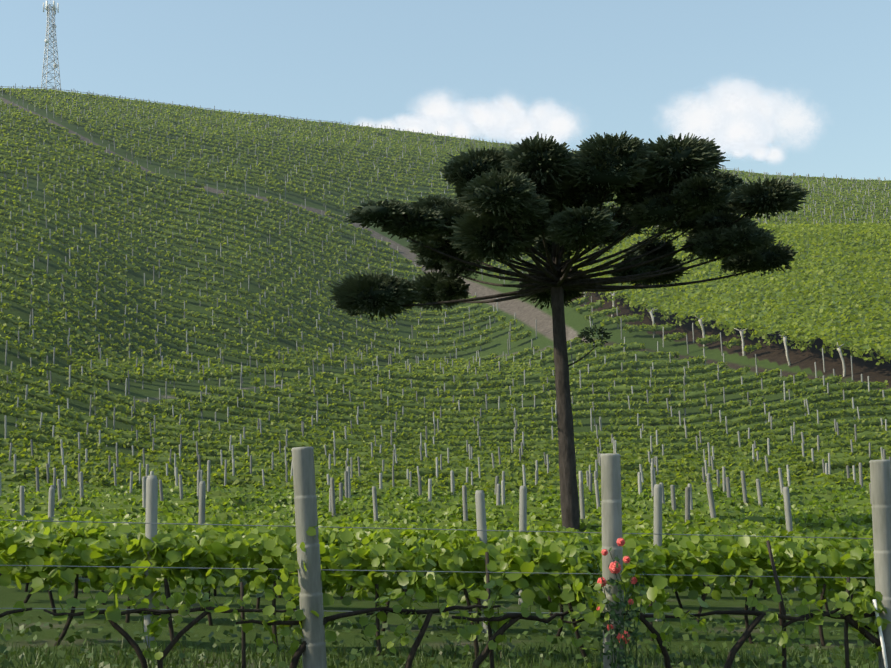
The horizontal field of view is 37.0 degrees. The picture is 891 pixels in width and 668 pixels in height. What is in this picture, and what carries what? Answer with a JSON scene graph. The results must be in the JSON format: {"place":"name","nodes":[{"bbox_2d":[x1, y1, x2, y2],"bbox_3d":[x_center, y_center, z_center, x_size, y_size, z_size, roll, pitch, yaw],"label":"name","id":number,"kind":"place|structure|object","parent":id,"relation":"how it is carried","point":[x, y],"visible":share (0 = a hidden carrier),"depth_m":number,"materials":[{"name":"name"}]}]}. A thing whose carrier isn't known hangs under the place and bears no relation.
{"place":"outdoors","nodes":[
{"label":"outdoors","id":0,"kind":"place"},
{"bbox_2d":[0,94,890,667],"bbox_3d":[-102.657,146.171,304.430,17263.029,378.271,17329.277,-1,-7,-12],"label":"ground","id":1,"kind":"structure","parent":0,"point":[812,360],"depth_m":114.61,"materials":[{"name":"green plant"}]},
{"bbox_2d":[41,4,60,89],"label":"lattice tower","id":2,"kind":"structure","parent":1,"relation":"on","point":[54,39],"depth_m":274.47,"materials":[{"name":"silver metal"}]},
{"bbox_2d":[43,1,58,67],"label":"tower antennas","id":3,"kind":"object","parent":2,"relation":"attached to","point":[47,8],"visible":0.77,"depth_m":274.98,"materials":[{"name":"white"}]},
{"bbox_2d":[0,476,857,662],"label":"trunks","id":4,"kind":"object","parent":1,"relation":"on","point":[274,628],"visible":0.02,"depth_m":17.26,"materials":[{"name":"brown plant"}]},
{"bbox_2d":[0,482,875,613],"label":"vine leaves","id":5,"kind":"object","parent":1,"relation":"on","point":[55,545],"visible":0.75,"depth_m":17.52,"materials":[{"name":"green plant"}]},
{"bbox_2d":[0,614,878,667],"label":"grass tufts","id":6,"kind":"object","parent":1,"relation":"on","point":[427,648],"visible":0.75,"depth_m":14.79,"materials":[{"name":"green plant"}]},
{"bbox_2d":[0,85,885,180],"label":"ridge fence","id":7,"kind":"object","parent":1,"relation":"on","point":[266,114],"visible":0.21,"depth_m":271.16,"materials":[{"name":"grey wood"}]},
{"bbox_2d":[0,88,890,539],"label":"vine rows","id":8,"kind":"object","parent":1,"relation":"on","point":[466,374],"visible":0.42,"depth_m":107.52,"materials":[{"name":"green plant"}]},
{"bbox_2d":[0,174,890,493],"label":"vine leaves","id":9,"kind":"object","parent":1,"relation":"on","point":[128,464],"visible":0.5,"depth_m":103.80,"materials":[{"name":"green plant"}]},
{"bbox_2d":[0,87,890,277],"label":"vine leaves","id":10,"kind":"object","parent":1,"relation":"on","point":[394,257],"visible":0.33,"depth_m":211.68,"materials":[{"name":"green plant"}]},
{"bbox_2d":[0,83,890,647],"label":"vineyard posts","id":11,"kind":"object","parent":1,"relation":"on","point":[148,493],"visible":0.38,"depth_m":81.03,"materials":[{"name":"grey wood"}]},
{"bbox_2d":[0,521,890,667],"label":"vines","id":12,"kind":"object","parent":1,"relation":"on","point":[857,608],"depth_m":12.60,"materials":[{"name":"green plant"}]},
{"bbox_2d":[240,540,849,667],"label":"vine stakes","id":13,"kind":"object","parent":1,"relation":"on","point":[784,663],"visible":0.81,"depth_m":13.31,"materials":[{"name":"wood"}]},
{"bbox_2d":[328,131,812,530],"bbox_3d":[2.909,1.031,31.981,11.225,10.357,10.195,-1,-7,-12],"label":"araucaria","id":14,"kind":"object","parent":1,"relation":"on","point":[476,216],"depth_m":30.02,"materials":[{"name":"green plant"}]},
{"bbox_2d":[291,446,890,667],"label":"foreground trellis posts","id":15,"kind":"object","parent":1,"relation":"on","point":[310,585],"visible":0.85,"depth_m":12.93,"materials":[{"name":"grey concrete"}]},
{"bbox_2d":[0,520,872,614],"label":"trellis wires","id":16,"kind":"object","parent":15,"relation":"attached to","point":[408,571],"visible":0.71,"depth_m":12.70,"materials":[{"name":"grey metal"}]},
{"bbox_2d":[581,535,646,667],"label":"rose","id":17,"kind":"object","parent":1,"relation":"on","point":[632,612],"depth_m":12.74,"materials":[{"name":"plant"}]},
{"bbox_2d":[584,291,845,376],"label":"pergola posts","id":18,"kind":"object","parent":1,"relation":"on","point":[784,340],"visible":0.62,"depth_m":119.29,"materials":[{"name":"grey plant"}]},
{"bbox_2d":[544,222,890,364],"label":"pergola","id":19,"kind":"object","parent":1,"relation":"on","point":[855,231],"depth_m":129.46,"materials":[{"name":"green plant"}]},
{"bbox_2d":[873,599,887,667],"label":"stake","id":20,"kind":"object","parent":1,"relation":"on","point":[881,639],"visible":0.81,"depth_m":13.34,"materials":[{"name":"white plastic"}]},
{"bbox_2d":[0,0,890,180],"label":"sky","id":21,"kind":"structure","parent":0,"point":[618,65],"materials":[{"name":"blue"}]}
]}

